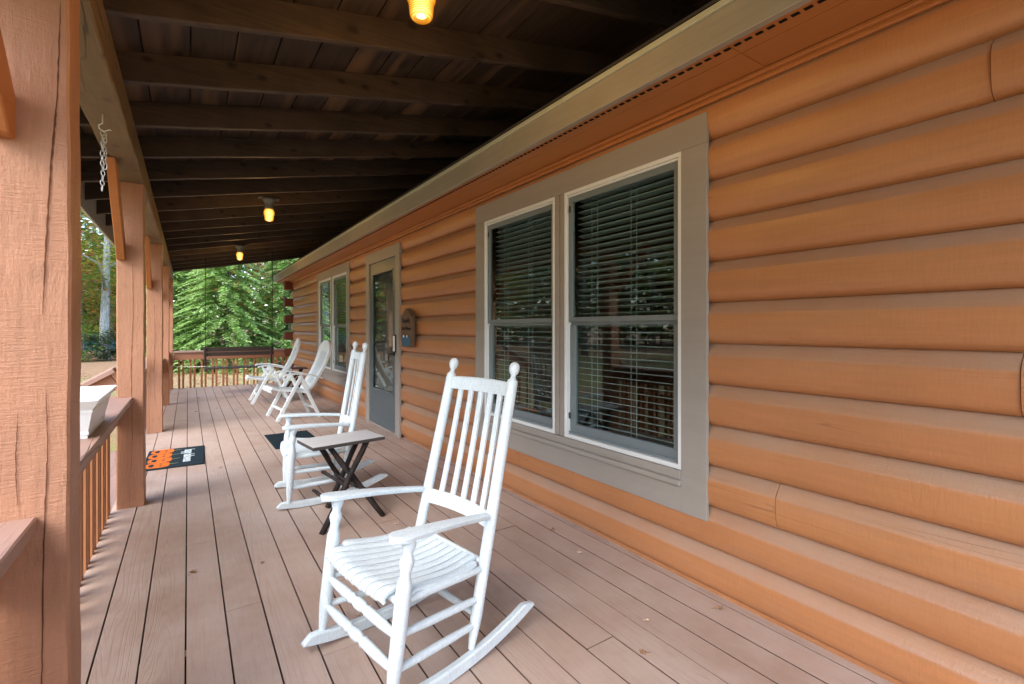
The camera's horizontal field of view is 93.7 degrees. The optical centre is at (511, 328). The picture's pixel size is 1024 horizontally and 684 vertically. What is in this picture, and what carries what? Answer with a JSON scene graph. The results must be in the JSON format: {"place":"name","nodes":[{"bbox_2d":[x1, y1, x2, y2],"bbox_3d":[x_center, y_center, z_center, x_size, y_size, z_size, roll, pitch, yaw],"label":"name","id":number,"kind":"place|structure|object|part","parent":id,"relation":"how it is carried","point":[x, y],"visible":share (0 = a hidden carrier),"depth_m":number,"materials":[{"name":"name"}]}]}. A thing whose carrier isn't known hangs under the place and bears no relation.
{"place":"outdoors","nodes":[
{"label":"outdoors","id":0,"kind":"place"},
{"bbox_2d":[110,451,115,511],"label":"porch steps","id":1,"kind":"structure","parent":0,"point":[112,477],"depth_m":4.48,"materials":[{"name":"paint"}]},
{"bbox_2d":[80,367,116,390],"bbox_3d":[-3.506,1.121,3.087,1.536,1.669,0.140,0,0,-34],"label":"handrail","id":2,"kind":"object","parent":1,"relation":"attached to","point":[105,378],"visible":0.16,"depth_m":3.43,"materials":[{"name":"paint"}]},
{"bbox_2d":[81,365,116,383],"bbox_3d":[-4.882,1.121,5.126,1.536,1.669,0.140,0,0,-34],"label":"handrail","id":3,"kind":"object","parent":1,"relation":"on","point":[114,375],"visible":0.03,"depth_m":5.35,"materials":[{"name":"paint"}]},
{"bbox_2d":[80,215,279,325],"label":"sky","id":4,"kind":"structure","parent":0,"point":[80,215],"materials":[{"name":"white"}]},
{"bbox_2d":[81,328,290,665],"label":"lawn","id":5,"kind":"structure","parent":0,"point":[91,367],"depth_m":18.28,"materials":[{"name":"plant"}]},
{"bbox_2d":[81,320,112,361],"bbox_3d":[-22.062,0.745,24.569,2.531,2.446,2.928,0,0,-34],"label":"shrub","id":6,"kind":"object","parent":5,"relation":"on","point":[83,353],"visible":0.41,"depth_m":24.57,"materials":[{"name":"green plant"}]},
{"bbox_2d":[80,210,115,351],"bbox_3d":[-25.634,-3.487,28.187,6.409,10.686,6.752,0,0,25],"label":"autumn tree","id":7,"kind":"object","parent":5,"relation":"on","point":[91,321],"visible":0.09,"depth_m":28.72,"materials":[{"name":"green plant"}]},
{"bbox_2d":[81,215,115,339],"bbox_3d":[-30.585,-6.689,36.529,10.850,17.088,10.625,0,0,-34],"label":"autumn tree","id":8,"kind":"object","parent":5,"relation":"on","point":[111,293],"visible":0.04,"depth_m":35.69,"materials":[{"name":"green plant"}]},
{"bbox_2d":[81,325,116,361],"bbox_3d":[-21.368,0.866,25.349,2.268,2.057,2.642,0,0,14],"label":"shrub","id":9,"kind":"object","parent":5,"relation":"on","point":[99,342],"visible":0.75,"depth_m":25.14,"materials":[{"name":"green plant"}]},
{"bbox_2d":[83,334,115,353],"bbox_3d":[-27.236,1.061,31.091,1.800,1.479,4.243,0,0,36],"label":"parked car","id":10,"kind":"object","parent":5,"relation":"on","point":[95,343],"visible":0.04,"depth_m":30.47,"materials":[{"name":"paint"}]},
{"bbox_3d":[-27.439,0.590,30.811,1.730,0.380,2.250,0,0,36],"label":"side window","id":11,"kind":"part","parent":10,"relation":"part of","materials":[{"name":"black glass"}]},
{"bbox_2d":[80,211,146,359],"bbox_3d":[-22.968,-5.544,26.343,9.836,14.801,9.080,0,0,-34],"label":"autumn tree","id":12,"kind":"object","parent":5,"relation":"on","point":[106,265],"visible":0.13,"depth_m":26.31,"materials":[{"name":"green plant"}]},
{"bbox_2d":[87,237,146,332],"bbox_3d":[-25.531,-2.480,32.365,5.656,8.674,5.185,0,0,25],"label":"autumn tree","id":13,"kind":"object","parent":5,"relation":"on","point":[111,291],"visible":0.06,"depth_m":31.39,"materials":[{"name":"green plant"}]},
{"bbox_2d":[116,269,223,372],"bbox_3d":[-14.159,-0.924,20.482,4.579,6.451,4.749,0,0,-34],"label":"hemlock tree","id":14,"kind":"object","parent":5,"relation":"on","point":[179,282],"visible":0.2,"depth_m":20.24,"materials":[{"name":"green plant"}]},
{"bbox_2d":[90,227,272,344],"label":"trunks","id":15,"kind":"object","parent":5,"relation":"on","point":[97,290],"depth_m":40.17,"materials":[{"name":"brown plant"}]},
{"bbox_2d":[81,363,289,395],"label":"fallen leaves","id":16,"kind":"object","parent":5,"relation":"on","point":[198,379],"visible":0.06,"depth_m":16.92,"materials":[{"name":"brown plant"}]},
{"bbox_2d":[81,214,298,347],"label":"woods","id":17,"kind":"object","parent":5,"relation":"on","point":[114,291],"visible":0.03,"depth_m":45.24,"materials":[{"name":"green plant"}]},
{"bbox_2d":[174,263,265,344],"bbox_3d":[-19.489,-6.585,30.590,8.976,16.890,10.238,0,0,2],"label":"autumn tree","id":18,"kind":"object","parent":5,"relation":"on","point":[209,286],"depth_m":30.07,"materials":[{"name":"green plant"}]},
{"bbox_2d":[173,263,292,374],"bbox_3d":[-12.010,-1.320,20.287,5.558,7.461,5.272,0,0,-34],"label":"hemlock tree","id":19,"kind":"object","parent":5,"relation":"on","point":[229,328],"visible":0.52,"depth_m":19.88,"materials":[{"name":"green plant"}]},
{"bbox_2d":[232,258,299,369],"bbox_3d":[-10.545,-1.129,22.362,4.813,6.842,4.824,0,0,-34],"label":"hemlock tree","id":20,"kind":"object","parent":5,"relation":"on","point":[279,320],"visible":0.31,"depth_m":21.70,"materials":[{"name":"green plant"}]},
{"bbox_2d":[244,262,290,341],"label":"autumn tree","id":21,"kind":"object","parent":5,"relation":"on","point":[266,278],"visible":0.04,"depth_m":34.62,"materials":[{"name":"green plant"}]},
{"bbox_2d":[273,0,1023,683],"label":"log house","id":22,"kind":"structure","parent":5,"relation":"on","point":[733,290],"depth_m":1.99,"materials":[{"name":"paint"}]},
{"bbox_2d":[137,390,233,683],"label":"deck frame","id":23,"kind":"object","parent":22,"relation":"attached to","point":[186,564],"depth_m":2.52,"materials":[{"name":"brown wood"}]},
{"bbox_2d":[80,382,893,683],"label":"deck","id":24,"kind":"structure","parent":23,"relation":"on","point":[596,602],"depth_m":2.26,"materials":[{"name":"paint"}]},
{"bbox_2d":[0,517,36,578],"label":"railing","id":25,"kind":"object","parent":24,"relation":"attached to","point":[16,536],"visible":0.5,"depth_m":1.11,"materials":[{"name":"paint"}]},
{"bbox_2d":[0,0,81,683],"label":"porch post","id":26,"kind":"object","parent":24,"relation":"on","point":[40,306],"visible":0.98,"depth_m":1.23,"materials":[{"name":"paint"}]},
{"bbox_2d":[79,396,132,584],"bbox_3d":[-2.069,0.914,2.282,0.240,0.872,2.715,0,0,-34],"label":"railing","id":27,"kind":"object","parent":24,"relation":"attached to","point":[94,500],"visible":0.17,"depth_m":2.64,"materials":[{"name":"paint"}]},
{"bbox_2d":[80,385,117,438],"bbox_3d":[-2.046,0.391,2.244,0.252,0.174,0.666,0,0,-34],"label":"window box planter","id":28,"kind":"object","parent":27,"relation":"on","point":[94,400],"visible":0.23,"depth_m":2.24,"materials":[{"name":"white plastic"}]},
{"bbox_2d":[105,156,145,509],"bbox_3d":[-2.535,0.117,3.164,0.156,2.263,0.736,0,0,-34],"label":"porch post","id":29,"kind":"object","parent":24,"relation":"on","point":[127,202],"visible":0.97,"depth_m":3.34,"materials":[{"name":"paint"}]},
{"bbox_2d":[145,235,162,433],"bbox_3d":[-4.155,0.117,5.563,0.156,2.263,0.736,0,0,-34],"label":"porch post","id":30,"kind":"object","parent":24,"relation":"on","point":[154,309],"visible":1,"depth_m":5.74,"materials":[{"name":"paint"}]},
{"bbox_2d":[145,358,163,429],"bbox_3d":[-5.097,0.914,6.768,0.240,0.872,2.620,0,0,-34],"label":"railing","id":31,"kind":"object","parent":24,"relation":"attached to","point":[146,386],"visible":0.1,"depth_m":6.07,"materials":[{"name":"paint"}]},
{"bbox_2d":[163,266,169,404],"bbox_3d":[-5.537,0.117,7.611,0.156,2.263,0.736,0,0,-34],"label":"porch post","id":32,"kind":"object","parent":24,"relation":"on","point":[166,320],"visible":0.57,"depth_m":7.81,"materials":[{"name":"paint"}]},
{"bbox_2d":[169,279,172,388],"bbox_3d":[-6.924,0.117,9.666,0.156,2.263,0.736,0,0,-34],"label":"porch post","id":33,"kind":"object","parent":24,"relation":"on","point":[171,334],"visible":0.38,"depth_m":9.87,"materials":[{"name":"paint"}]},
{"bbox_2d":[146,445,204,470],"bbox_3d":[-3.247,1.240,4.631,0.470,0.017,0.790,0,0,-33],"label":"halloween doormat","id":34,"kind":"object","parent":24,"relation":"on","point":[172,458],"visible":0.99,"depth_m":4.56,"materials":[{"name":"black fabric"}]},
{"bbox_2d":[173,349,288,388],"bbox_3d":[-6.120,0.909,10.576,2.190,0.882,0.220,0,0,-34],"label":"end railing","id":35,"kind":"object","parent":24,"relation":"on","point":[193,355],"visible":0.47,"depth_m":10.36,"materials":[{"name":"paint"}]},
{"bbox_2d":[245,338,300,404],"bbox_3d":[-4.119,0.717,8.305,0.845,1.084,0.602,0,0,-32],"label":"folding chair","id":36,"kind":"object","parent":24,"relation":"on","point":[276,378],"visible":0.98,"depth_m":8.22,"materials":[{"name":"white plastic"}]},
{"bbox_2d":[264,430,314,448],"bbox_3d":[-2.470,1.242,5.403,0.470,0.014,0.770,0,0,-35],"label":"entry doormat","id":37,"kind":"object","parent":24,"relation":"on","point":[275,440],"visible":0.46,"depth_m":5.49,"materials":[{"name":"black fabric"}]},
{"bbox_2d":[278,367,307,396],"bbox_3d":[-4.180,1.004,9.143,0.503,0.510,0.545,0,0,-30],"label":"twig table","id":38,"kind":"object","parent":24,"relation":"on","point":[299,370],"visible":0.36,"depth_m":9.10,"materials":[{"name":"brown plant"}]},
{"bbox_2d":[263,340,331,421],"bbox_3d":[-3.042,0.717,6.855,0.844,1.084,0.602,0,0,-40],"label":"folding chair","id":39,"kind":"object","parent":24,"relation":"on","point":[317,367],"visible":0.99,"depth_m":6.86,"materials":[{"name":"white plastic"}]},
{"bbox_2d":[274,341,387,509],"bbox_3d":[-1.426,0.683,3.663,0.767,1.110,0.614,-5,2,-28],"label":"rocking chair","id":40,"kind":"object","parent":24,"relation":"on","point":[291,449],"visible":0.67,"depth_m":3.56,"materials":[{"name":"white paint"}]},
{"bbox_2d":[297,430,384,534],"bbox_3d":[-1.148,1.004,3.255,0.503,0.510,0.545,0,0,-42],"label":"twig table","id":41,"kind":"object","parent":24,"relation":"on","point":[330,443],"visible":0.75,"depth_m":3.21,"materials":[{"name":"dark brown stained wood"},{"name":"grey-brown wood top"}]},
{"bbox_2d":[301,358,533,683],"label":"rocking chair","id":42,"kind":"object","parent":24,"relation":"on","point":[420,560],"visible":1,"depth_m":1.86,"materials":[{"name":"white paint"}]},
{"bbox_2d":[317,261,351,386],"bbox_3d":[-2.996,-0.056,8.130,0.170,1.912,2.170,0,0,-34],"label":"window","id":43,"kind":"structure","parent":22,"relation":"in","point":[334,373],"depth_m":8.02,"materials":[{"name":"paint"}]},
{"bbox_2d":[366,242,402,437],"bbox_3d":[-1.603,0.132,6.006,0.178,2.234,1.250,0,0,-34],"label":"door","id":44,"kind":"structure","parent":22,"relation":"in","point":[383,266],"depth_m":6.05,"materials":[{"name":"paint"}]},
{"bbox_2d":[79,0,711,278],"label":"porch roof","id":45,"kind":"structure","parent":22,"relation":"attached to","point":[325,120],"depth_m":3.04,"materials":[{"name":"brown wood"}]},
{"bbox_2d":[98,113,110,190],"bbox_3d":[-1.931,-0.833,2.276,0.018,0.369,0.048,0,0,44],"label":"hook chain","id":46,"kind":"object","parent":45,"relation":"hanging from","point":[103,155],"visible":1,"depth_m":2.27,"materials":[{"name":"silver metal"}]},
{"bbox_2d":[172,251,276,371],"bbox_3d":[-5.791,-0.393,9.363,2.259,2.445,1.030,0,0,-4],"label":"porch swing","id":47,"kind":"object","parent":45,"relation":"hanging from","point":[256,350],"visible":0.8,"depth_m":9.44,"materials":[{"name":"brown wood"}]},
{"bbox_2d":[233,244,246,259],"bbox_3d":[-4.479,-1.252,7.896,0.200,0.255,0.124,0,0,-34],"label":"ceiling light","id":48,"kind":"object","parent":45,"relation":"attached to","point":[239,253],"visible":1,"depth_m":7.86,"materials":[{"name":"yellow glass"}]},
{"bbox_2d":[258,194,279,221],"bbox_3d":[-2.549,-1.252,5.036,0.200,0.255,0.124,0,0,-34],"label":"ceiling light","id":49,"kind":"object","parent":45,"relation":"attached to","point":[269,212],"visible":1,"depth_m":5.00,"materials":[{"name":"yellow glass"}]},
{"bbox_2d":[407,0,435,24],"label":"ceiling light","id":50,"kind":"object","parent":45,"relation":"attached to","point":[421,12],"visible":1,"depth_m":1.73,"materials":[{"name":"yellow glass"}]},
{"bbox_2d":[401,308,414,347],"bbox_3d":[-1.126,-0.007,5.158,0.055,0.415,0.290,0,0,-34],"label":"wall sign","id":51,"kind":"object","parent":22,"relation":"attached to","point":[408,328],"visible":1,"depth_m":5.10,"materials":[{"name":"brown wood"}]},
{"bbox_2d":[476,111,708,521],"bbox_3d":[0.352,-0.056,3.169,0.170,1.912,2.170,0,0,-34],"label":"window","id":52,"kind":"structure","parent":22,"relation":"in","point":[676,477],"depth_m":2.79,"materials":[{"name":"paint"}]}
]}

